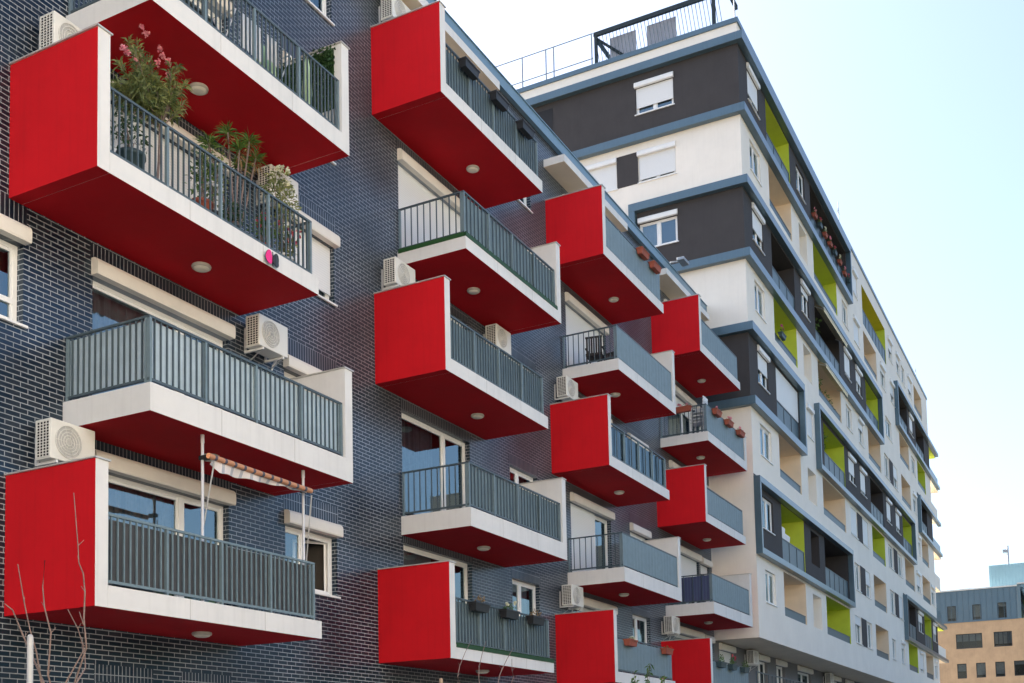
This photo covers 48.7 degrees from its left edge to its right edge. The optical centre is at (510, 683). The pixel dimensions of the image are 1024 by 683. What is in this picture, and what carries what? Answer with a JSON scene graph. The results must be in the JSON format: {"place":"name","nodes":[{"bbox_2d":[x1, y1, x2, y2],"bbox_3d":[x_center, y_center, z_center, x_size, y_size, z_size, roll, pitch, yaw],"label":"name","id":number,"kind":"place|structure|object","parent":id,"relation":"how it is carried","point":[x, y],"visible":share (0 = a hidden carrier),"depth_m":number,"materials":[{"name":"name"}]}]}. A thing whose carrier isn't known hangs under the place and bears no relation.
{"place":"outdoors","nodes":[
{"label":"outdoors","id":0,"kind":"place"},
{"bbox_2d":[213,8,290,75],"bbox_3d":[-4.381,-10.546,19.241,0.544,0.970,1.424,-3,-5,27],"label":"drying rack","id":1,"kind":"object","parent":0,"point":[256,43],"visible":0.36,"depth_m":19.03,"materials":[{"name":"white metal"}]},
{"bbox_2d":[441,0,1023,590],"label":"sky","id":2,"kind":"structure","parent":0,"point":[908,115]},
{"bbox_2d":[936,563,1023,682],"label":"office building","id":3,"kind":"structure","parent":0,"point":[981,639],"depth_m":128.94,"materials":[{"name":"beige paint"}]},
{"bbox_2d":[947,606,955,621],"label":"window","id":4,"kind":"structure","parent":3,"relation":"in","point":[953,618],"depth_m":130.65,"materials":[{"name":"grey glass"}]},
{"bbox_2d":[957,664,966,678],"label":"window","id":5,"kind":"structure","parent":3,"relation":"in","point":[961,668],"depth_m":129.89,"materials":[{"name":"grey glass"}]},
{"bbox_2d":[956,633,982,648],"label":"window","id":6,"kind":"structure","parent":3,"relation":"in","point":[974,640],"depth_m":129.76,"materials":[{"name":"grey glass"}]},
{"bbox_2d":[972,604,981,619],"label":"window","id":7,"kind":"structure","parent":3,"relation":"in","point":[976,615],"depth_m":129.41,"materials":[{"name":"grey glass"}]},
{"bbox_2d":[976,663,985,677],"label":"window","id":8,"kind":"structure","parent":3,"relation":"in","point":[980,667],"depth_m":128.88,"materials":[{"name":"grey glass"}]},
{"bbox_2d":[995,661,1004,676],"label":"window","id":9,"kind":"structure","parent":3,"relation":"in","point":[1000,666],"depth_m":127.93,"materials":[{"name":"grey glass"}]},
{"bbox_2d":[997,602,1006,617],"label":"window","id":10,"kind":"structure","parent":3,"relation":"in","point":[1001,607],"depth_m":128.42,"materials":[{"name":"grey glass"}]},
{"bbox_2d":[994,631,1012,646],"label":"window","id":11,"kind":"structure","parent":3,"relation":"in","point":[1003,638],"depth_m":128.00,"materials":[{"name":"grey glass"}]},
{"bbox_2d":[1014,660,1023,675],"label":"window","id":12,"kind":"structure","parent":3,"relation":"in","point":[1018,665],"depth_m":127.25,"materials":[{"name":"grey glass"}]},
{"bbox_3d":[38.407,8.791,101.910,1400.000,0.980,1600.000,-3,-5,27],"label":"ground","id":13,"kind":"structure","parent":0,"visible":0},
{"bbox_2d":[0,0,752,682],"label":"brick apartment building","id":14,"kind":"structure","parent":13,"relation":"on","point":[434,446],"depth_m":22.90,"materials":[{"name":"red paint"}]},
{"bbox_2d":[0,213,31,328],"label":"window","id":15,"kind":"structure","parent":14,"relation":"in","point":[10,228],"depth_m":16.25,"materials":[{"name":"white plastic"}]},
{"bbox_2d":[39,11,80,48],"bbox_3d":[-6.630,-9.340,16.936,0.479,0.884,0.893,-3,-5,27],"label":"air conditioner","id":16,"kind":"object","parent":14,"relation":"attached to","point":[54,26],"visible":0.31,"depth_m":16.55,"materials":[{"name":"white metal"}]},
{"bbox_2d":[35,418,94,466],"bbox_3d":[-6.502,-3.307,16.497,0.479,0.884,0.893,-3,-5,27],"label":"air conditioner","id":17,"kind":"object","parent":14,"relation":"attached to","point":[57,441],"visible":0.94,"depth_m":16.19,"materials":[{"name":"white metal"}]},
{"bbox_2d":[110,102,152,168],"bbox_3d":[-5.548,-7.796,16.455,0.633,1.123,0.803,-3,-5,27],"label":"potted bush","id":18,"kind":"object","parent":14,"relation":"on","point":[128,144],"visible":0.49,"depth_m":16.36,"materials":[{"name":"green plant"}]},
{"bbox_2d":[110,24,192,178],"bbox_3d":[-5.502,-8.568,17.117,0.966,2.756,1.496,-3,-5,27],"label":"oleander shrub","id":19,"kind":"object","parent":14,"relation":"on","point":[151,93],"visible":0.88,"depth_m":17.01,"materials":[{"name":"green plant"}]},
{"bbox_2d":[91,257,235,409],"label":"balcony door","id":20,"kind":"structure","parent":14,"relation":"in","point":[110,307],"depth_m":18.38,"materials":[{"name":"white plastic"}]},
{"bbox_2d":[95,449,235,603],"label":"balcony door","id":21,"kind":"structure","parent":14,"relation":"in","point":[126,498],"depth_m":18.72,"materials":[{"name":"white plastic"}]},
{"bbox_2d":[110,80,233,209],"bbox_3d":[-5.764,-8.290,18.928,0.259,2.366,3.110,-3,-5,27],"label":"balcony door","id":22,"kind":"structure","parent":14,"relation":"in","point":[175,126],"depth_m":19.17,"materials":[{"name":"white plastic"}]},
{"bbox_2d":[182,139,217,210],"bbox_3d":[-4.803,-7.759,17.640,0.569,1.188,0.709,-3,-5,27],"label":"potted bush","id":23,"kind":"object","parent":14,"relation":"on","point":[202,185],"visible":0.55,"depth_m":17.59,"materials":[{"name":"green plant"}]},
{"bbox_2d":[185,0,231,31],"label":"balcony door","id":24,"kind":"structure","parent":14,"relation":"in","point":[195,1],"depth_m":20.34,"materials":[{"name":"white plastic"}]},
{"bbox_2d":[197,142,233,214],"bbox_3d":[-4.742,-7.851,17.959,0.556,1.416,0.616,-3,-5,27],"label":"potted bush","id":25,"kind":"object","parent":14,"relation":"on","point":[212,187],"visible":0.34,"depth_m":17.93,"materials":[{"name":"green plant"}]},
{"bbox_2d":[192,120,269,226],"bbox_3d":[-4.574,-8.248,18.931,0.910,2.342,1.580,-3,-5,27],"label":"yucca","id":26,"kind":"object","parent":14,"relation":"on","point":[241,145],"visible":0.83,"depth_m":18.84,"materials":[{"name":"plant"}]},
{"bbox_2d":[223,199,248,226],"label":"potted bush","id":27,"kind":"object","parent":14,"relation":"on","point":[237,212],"visible":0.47,"depth_m":18.16,"materials":[{"name":"green plant"}]},
{"bbox_2d":[199,434,312,618],"bbox_3d":[-3.999,-2.424,18.162,0.274,2.590,2.651,-3,-5,27],"label":"awning","id":28,"kind":"object","parent":14,"relation":"on","point":[228,467],"visible":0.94,"depth_m":17.74,"materials":[{"name":"white metal"}]},
{"bbox_2d":[246,211,279,246],"bbox_3d":[-4.139,-7.486,18.872,0.502,0.794,0.593,-2,-4,16],"label":"potted bush","id":29,"kind":"object","parent":14,"relation":"on","point":[256,225],"visible":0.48,"depth_m":18.85,"materials":[{"name":"green plant"}]},
{"bbox_2d":[244,313,287,372],"bbox_3d":[-4.482,-6.163,20.703,0.479,0.884,0.893,-3,-5,27],"label":"air conditioner","id":30,"kind":"object","parent":14,"relation":"attached to","point":[265,337],"visible":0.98,"depth_m":20.47,"materials":[{"name":"white metal"}]},
{"bbox_2d":[265,249,278,267],"bbox_3d":[-3.881,-6.938,18.455,0.043,0.232,0.335,-3,-5,27],"label":"butterfly ornament","id":31,"kind":"object","parent":14,"relation":"attached to","point":[270,257],"visible":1,"depth_m":18.45,"materials":[{"name":"plastic"}]},
{"bbox_2d":[256,164,298,225],"bbox_3d":[-4.382,-9.076,21.225,0.479,0.884,0.893,-3,-5,27],"label":"air conditioner","id":32,"kind":"object","parent":14,"relation":"attached to","point":[262,179],"visible":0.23,"depth_m":20.96,"materials":[{"name":"white metal"}]},
{"bbox_2d":[259,164,301,256],"bbox_3d":[-3.961,-8.016,19.585,0.506,1.948,0.852,-3,-5,27],"label":"flowering shrub","id":33,"kind":"object","parent":14,"relation":"on","point":[279,189],"visible":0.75,"depth_m":19.52,"materials":[{"name":"green plant"}]},
{"bbox_2d":[274,222,302,260],"bbox_3d":[-3.840,-7.498,19.416,0.491,0.885,0.536,-3,-5,27],"label":"potted bush","id":34,"kind":"object","parent":14,"relation":"on","point":[283,235],"visible":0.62,"depth_m":19.42,"materials":[{"name":"green plant"}]},
{"bbox_2d":[283,354,321,378],"bbox_3d":[-3.948,-5.496,22.197,0.348,1.460,1.680,-3,-5,27],"label":"window","id":35,"kind":"structure","parent":14,"relation":"in","point":[291,363],"depth_m":21.73,"materials":[{"name":"white plastic"}]},
{"bbox_2d":[302,59,309,103],"bbox_3d":[-3.661,-10.652,20.340,0.351,1.300,0.360,-3,-5,27],"label":"parasol","id":36,"kind":"object","parent":14,"relation":"on","point":[308,83],"visible":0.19,"depth_m":20.28,"materials":[{"name":"green fabric"}]},
{"bbox_2d":[276,43,335,112],"bbox_3d":[-3.886,-11.065,20.951,1.588,1.300,0.162,-3,-5,27],"label":"ivy mat","id":37,"kind":"object","parent":14,"relation":"attached to","point":[325,58],"visible":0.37,"depth_m":20.78,"materials":[{"name":"green plant"}]},
{"bbox_2d":[283,210,339,306],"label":"window","id":38,"kind":"structure","parent":14,"relation":"in","point":[320,253],"depth_m":22.79,"materials":[{"name":"white plastic"}]},
{"bbox_2d":[284,509,343,598],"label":"window","id":39,"kind":"structure","parent":14,"relation":"in","point":[319,547],"depth_m":22.47,"materials":[{"name":"white plastic"}]},
{"bbox_2d":[305,0,334,26],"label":"window","id":40,"kind":"structure","parent":14,"relation":"in","point":[319,5],"depth_m":23.49,"materials":[{"name":"white plastic"}]},
{"bbox_2d":[378,0,410,22],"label":"air conditioner","id":41,"kind":"object","parent":14,"relation":"attached to","point":[389,9],"visible":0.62,"depth_m":24.95,"materials":[{"name":"white metal"}]},
{"bbox_2d":[381,256,414,289],"bbox_3d":[-2.470,-8.752,24.862,0.479,0.884,0.893,-3,-5,27],"label":"air conditioner","id":42,"kind":"object","parent":14,"relation":"attached to","point":[396,271],"visible":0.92,"depth_m":24.51,"materials":[{"name":"white metal"}]},
{"bbox_2d":[397,148,459,247],"bbox_3d":[-1.810,-10.830,26.815,0.259,2.324,3.110,-3,-5,27],"label":"balcony door","id":43,"kind":"structure","parent":14,"relation":"in","point":[410,192],"depth_m":26.41,"materials":[{"name":"white plastic"}]},
{"bbox_2d":[402,413,464,515],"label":"balcony door","id":44,"kind":"structure","parent":14,"relation":"in","point":[423,446],"depth_m":26.69,"materials":[{"name":"white plastic"}]},
{"bbox_2d":[403,545,467,603],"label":"balcony door","id":45,"kind":"structure","parent":14,"relation":"in","point":[411,555],"depth_m":26.97,"materials":[{"name":"white plastic"}]},
{"bbox_2d":[458,56,479,80],"bbox_3d":[-0.919,-13.555,24.962,0.214,0.184,0.644,-3,-5,27],"label":"flower box","id":46,"kind":"object","parent":14,"relation":"attached to","point":[468,67],"visible":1,"depth_m":24.86,"materials":[{"name":"black plastic"}]},
{"bbox_2d":[398,231,557,309],"bbox_3d":[-0.659,-9.587,26.941,1.762,0.108,4.688,-3,-5,27],"label":"turf edging","id":47,"kind":"object","parent":14,"relation":"on","point":[457,235],"visible":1,"depth_m":25.19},
{"bbox_2d":[468,595,490,612],"bbox_3d":[-0.662,-1.723,24.098,0.257,0.372,0.644,-3,-5,27],"label":"flower box","id":48,"kind":"object","parent":14,"relation":"attached to","point":[477,606],"visible":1,"depth_m":24.00,"materials":[{"name":"black plastic"}]},
{"bbox_2d":[483,323,510,356],"bbox_3d":[-0.350,-8.601,28.920,0.479,0.884,0.893,-3,-5,27],"label":"air conditioner","id":49,"kind":"object","parent":14,"relation":"attached to","point":[496,334],"visible":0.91,"depth_m":28.59,"materials":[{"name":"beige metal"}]},
{"bbox_2d":[488,89,509,111],"bbox_3d":[-0.271,-13.478,26.200,0.214,0.184,0.644,-3,-5,27],"label":"flower box","id":50,"kind":"object","parent":14,"relation":"attached to","point":[500,101],"visible":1,"depth_m":26.10,"materials":[{"name":"black plastic"}]},
{"bbox_2d":[456,642,553,662],"bbox_3d":[-0.055,-0.684,25.287,0.100,0.108,4.668,-3,-5,27],"label":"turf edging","id":51,"kind":"object","parent":14,"relation":"attached to","point":[497,651],"visible":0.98,"depth_m":25.01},
{"bbox_2d":[498,601,519,619],"bbox_3d":[-0.024,-1.679,25.310,0.288,0.433,0.644,-3,-5,27],"label":"flower box","id":52,"kind":"object","parent":14,"relation":"attached to","point":[509,613],"visible":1,"depth_m":25.19,"materials":[{"name":"black plastic"}]},
{"bbox_2d":[510,467,532,483],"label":"window","id":53,"kind":"structure","parent":14,"relation":"in","point":[516,476],"depth_m":30.48,"materials":[{"name":"white plastic"}]},
{"bbox_2d":[512,579,535,616],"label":"window","id":54,"kind":"structure","parent":14,"relation":"in","point":[523,593],"depth_m":30.66,"materials":[{"name":"white plastic"}]},
{"bbox_2d":[515,119,534,139],"bbox_3d":[0.355,-13.405,27.394,0.214,0.184,0.644,-3,-5,27],"label":"flower box","id":55,"kind":"object","parent":14,"relation":"attached to","point":[526,130],"visible":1,"depth_m":27.29,"materials":[{"name":"black plastic"}]},
{"bbox_2d":[525,608,545,625],"bbox_3d":[0.580,-1.580,26.491,0.236,0.382,0.644,-3,-5,27],"label":"flower box","id":56,"kind":"object","parent":14,"relation":"attached to","point":[536,620],"visible":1,"depth_m":26.38,"materials":[{"name":"black plastic"}]},
{"bbox_2d":[554,375,577,401],"bbox_3d":[1.598,-8.303,32.630,0.479,0.884,0.893,-3,-5,27],"label":"air conditioner","id":57,"kind":"object","parent":14,"relation":"attached to","point":[567,388],"visible":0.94,"depth_m":32.29,"materials":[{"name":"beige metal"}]},
{"bbox_2d":[559,584,583,612],"bbox_3d":[1.724,-2.330,32.195,0.479,0.884,0.893,-3,-5,27],"label":"air conditioner","id":58,"kind":"object","parent":14,"relation":"attached to","point":[572,597],"visible":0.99,"depth_m":31.86,"materials":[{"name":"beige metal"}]},
{"bbox_2d":[565,292,608,367],"bbox_3d":[2.352,-10.340,34.758,0.259,2.324,3.110,-3,-5,27],"label":"balcony door","id":59,"kind":"structure","parent":14,"relation":"in","point":[574,323],"depth_m":34.34,"materials":[{"name":"white plastic"}]},
{"bbox_2d":[570,492,614,571],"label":"balcony door","id":60,"kind":"structure","parent":14,"relation":"in","point":[584,523],"depth_m":34.22,"materials":[{"name":"white plastic"}]},
{"bbox_2d":[585,335,605,363],"bbox_3d":[2.507,-9.683,33.386,0.550,1.000,0.500,-3,-4,17],"label":"chair","id":61,"kind":"object","parent":14,"relation":"on","point":[592,352],"visible":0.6,"depth_m":33.18,"materials":[{"name":"metal"}]},
{"bbox_2d":[573,597,617,614],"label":"balcony door","id":62,"kind":"structure","parent":14,"relation":"in","point":[590,603],"depth_m":33.98,"materials":[{"name":"white plastic"}]},
{"bbox_2d":[632,615,646,644],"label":"window","id":63,"kind":"structure","parent":14,"relation":"in","point":[639,629],"depth_m":38.31,"materials":[{"name":"white plastic"}]},
{"bbox_2d":[629,522,651,540],"bbox_3d":[4.310,-4.666,37.876,0.259,1.190,1.680,-3,-5,27],"label":"window","id":64,"kind":"structure","parent":14,"relation":"in","point":[634,528],"depth_m":37.77,"materials":[{"name":"white plastic"}]},
{"bbox_2d":[636,246,649,260],"bbox_3d":[4.030,-13.120,34.383,0.265,0.294,0.644,-3,-5,27],"label":"flower box","id":65,"kind":"object","parent":14,"relation":"attached to","point":[643,253],"visible":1,"depth_m":34.26,"materials":[{"name":"ceramic"}]},
{"bbox_2d":[648,260,661,273],"bbox_3d":[4.504,-13.033,35.316,0.232,0.276,0.644,-3,-5,27],"label":"flower box","id":66,"kind":"object","parent":14,"relation":"attached to","point":[655,267],"visible":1,"depth_m":35.19,"materials":[{"name":"ceramic"}]},
{"bbox_2d":[661,616,679,640],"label":"air conditioner","id":67,"kind":"object","parent":14,"relation":"attached to","point":[671,625],"visible":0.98,"depth_m":39.24,"materials":[{"name":"white metal"}]},
{"bbox_2d":[668,385,696,436],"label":"balcony door","id":68,"kind":"structure","parent":14,"relation":"in","point":[683,428],"depth_m":42.98,"materials":[{"name":"white plastic"}]},
{"bbox_2d":[676,403,691,413],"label":"flower box","id":69,"kind":"object","parent":14,"relation":"attached to","point":[684,409],"visible":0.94,"depth_m":39.78,"materials":[{"name":"ceramic"}]},
{"bbox_2d":[674,545,701,604],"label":"balcony door","id":70,"kind":"structure","parent":14,"relation":"in","point":[688,566],"depth_m":42.49,"materials":[{"name":"white plastic"}]},
{"bbox_2d":[675,626,704,639],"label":"balcony door","id":71,"kind":"structure","parent":14,"relation":"in","point":[683,630],"depth_m":41.82,"materials":[{"name":"white plastic"}]},
{"bbox_2d":[700,557,712,575],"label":"window","id":72,"kind":"structure","parent":14,"relation":"in","point":[705,562],"depth_m":44.15,"materials":[{"name":"white plastic"}]},
{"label":"pavement","id":73,"kind":"structure","parent":0,"visible":0},
{"bbox_2d":[26,634,33,682],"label":"tree stake","id":74,"kind":"object","parent":73,"relation":"on","point":[30,642],"visible":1,"depth_m":9.80,"materials":[{"name":"white wood"}]},
{"bbox_2d":[4,493,86,682],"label":"bare sapling","id":75,"kind":"object","parent":73,"relation":"on","point":[76,680],"visible":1,"depth_m":9.94,"materials":[{"name":"grey plant"}]},
{"bbox_2d":[618,664,666,682],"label":"young tree","id":76,"kind":"object","parent":73,"relation":"on","point":[649,673],"visible":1,"depth_m":25.31,"materials":[{"name":"grey plant"}]},
{"bbox_2d":[496,0,948,682],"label":"tall apartment building","id":77,"kind":"structure","parent":73,"relation":"on","point":[688,148],"depth_m":49.65,"materials":[{"name":"white paint"}]},
{"bbox_2d":[585,158,617,192],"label":"window","id":78,"kind":"structure","parent":77,"relation":"in","point":[607,176],"depth_m":48.06,"materials":[{"name":"white plastic"}]},
{"bbox_2d":[634,71,674,115],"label":"window","id":79,"kind":"structure","parent":77,"relation":"in","point":[656,96],"depth_m":47.27,"materials":[{"name":"white plastic"}]},
{"bbox_2d":[637,141,676,183],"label":"window","id":80,"kind":"structure","parent":77,"relation":"in","point":[661,164],"depth_m":47.01,"materials":[{"name":"white plastic"}]},
{"bbox_2d":[637,209,678,246],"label":"window","id":81,"kind":"structure","parent":77,"relation":"in","point":[663,232],"depth_m":47.09,"materials":[{"name":"white plastic"}]},
{"bbox_2d":[719,643,735,662],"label":"balcony door","id":82,"kind":"structure","parent":77,"relation":"in","point":[724,647],"depth_m":46.13,"materials":[{"name":"white plastic"}]},
{"bbox_2d":[744,650,758,671],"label":"air conditioner","id":83,"kind":"object","parent":77,"relation":"attached to","point":[752,657],"visible":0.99,"depth_m":48.27,"materials":[{"name":"white metal"}]},
{"bbox_2d":[746,62,760,120],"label":"window","id":84,"kind":"structure","parent":77,"relation":"in","point":[752,91],"depth_m":47.51,"materials":[{"name":"white plastic"}]},
{"bbox_2d":[749,142,761,186],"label":"window","id":85,"kind":"structure","parent":77,"relation":"in","point":[753,156],"depth_m":47.72,"materials":[{"name":"white plastic"}]},
{"bbox_2d":[752,202,765,255],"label":"window","id":86,"kind":"structure","parent":77,"relation":"in","point":[757,226],"depth_m":47.09,"materials":[{"name":"white plastic"}]},
{"bbox_2d":[754,282,766,323],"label":"window","id":87,"kind":"structure","parent":77,"relation":"in","point":[758,293],"depth_m":47.35,"materials":[{"name":"white plastic"}]},
{"bbox_2d":[757,654,769,682],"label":"balcony door","id":88,"kind":"structure","parent":77,"relation":"in","point":[760,668],"depth_m":51.24,"materials":[{"name":"white plastic"}]},
{"bbox_2d":[757,345,770,394],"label":"window","id":89,"kind":"structure","parent":77,"relation":"in","point":[762,364],"depth_m":46.66,"materials":[{"name":"white plastic"}]},
{"bbox_2d":[760,426,773,465],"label":"window","id":90,"kind":"structure","parent":77,"relation":"in","point":[764,435],"depth_m":47.11,"materials":[{"name":"white plastic"}]},
{"bbox_2d":[762,497,775,535],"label":"window","id":91,"kind":"structure","parent":77,"relation":"in","point":[767,522],"depth_m":46.76,"materials":[{"name":"white plastic"}]},
{"bbox_2d":[765,571,777,606],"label":"window","id":92,"kind":"structure","parent":77,"relation":"in","point":[769,577],"depth_m":46.49,"materials":[{"name":"white plastic"}]},
{"bbox_2d":[776,659,787,682],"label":"balcony door","id":93,"kind":"structure","parent":77,"relation":"in","point":[778,662],"depth_m":53.89,"materials":[{"name":"white plastic"}]},
{"bbox_2d":[796,168,805,204],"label":"window","id":94,"kind":"structure","parent":77,"relation":"in","point":[799,188],"depth_m":55.43,"materials":[{"name":"white plastic"}]},
{"bbox_2d":[800,278,810,322],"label":"window","id":95,"kind":"structure","parent":77,"relation":"in","point":[804,298],"depth_m":54.54,"materials":[{"name":"white plastic"}]},
{"bbox_2d":[797,665,813,682],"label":"balcony door","id":96,"kind":"structure","parent":77,"relation":"in","point":[802,677],"depth_m":58.36,"materials":[{"name":"white plastic"}]},
{"bbox_2d":[806,402,814,441],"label":"window","id":97,"kind":"structure","parent":77,"relation":"in","point":[809,417],"depth_m":54.00,"materials":[{"name":"white plastic"}]},
{"bbox_2d":[814,303,847,346],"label":"awning","id":98,"kind":"object","parent":77,"relation":"attached to","point":[828,320],"visible":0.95,"depth_m":58.65,"materials":[{"name":"beige fabric"}]},
{"bbox_2d":[818,361,847,396],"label":"awning","id":99,"kind":"object","parent":77,"relation":"attached to","point":[832,377],"visible":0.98,"depth_m":58.48,"materials":[{"name":"beige fabric"}]},
{"bbox_2d":[844,346,851,382],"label":"window","id":100,"kind":"structure","parent":77,"relation":"in","point":[846,361],"depth_m":63.47,"materials":[{"name":"white plastic"}]},
{"bbox_2d":[848,452,856,486],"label":"window","id":101,"kind":"structure","parent":77,"relation":"in","point":[851,465],"depth_m":62.97,"materials":[{"name":"white plastic"}]},
{"bbox_2d":[850,507,858,539],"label":"window","id":102,"kind":"structure","parent":77,"relation":"in","point":[853,514],"depth_m":62.82,"materials":[{"name":"white plastic"}]},
{"bbox_2d":[852,266,858,300],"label":"window","id":103,"kind":"structure","parent":77,"relation":"in","point":[854,271],"depth_m":66.93,"materials":[{"name":"white plastic"}]},
{"bbox_2d":[853,314,860,349],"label":"window","id":104,"kind":"structure","parent":77,"relation":"in","point":[856,338],"depth_m":66.58,"materials":[{"name":"white plastic"}]},
{"bbox_2d":[855,364,862,399],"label":"window","id":105,"kind":"structure","parent":77,"relation":"in","point":[858,384],"depth_m":66.37,"materials":[{"name":"white plastic"}]},
{"bbox_2d":[855,615,862,645],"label":"window","id":106,"kind":"structure","parent":77,"relation":"in","point":[857,620],"depth_m":62.55,"materials":[{"name":"white plastic"}]},
{"bbox_2d":[860,466,866,498],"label":"window","id":107,"kind":"structure","parent":77,"relation":"in","point":[862,478],"depth_m":65.90,"materials":[{"name":"white plastic"}]},
{"bbox_2d":[862,519,869,548],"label":"window","id":108,"kind":"structure","parent":77,"relation":"in","point":[865,535],"depth_m":65.82,"materials":[{"name":"white plastic"}]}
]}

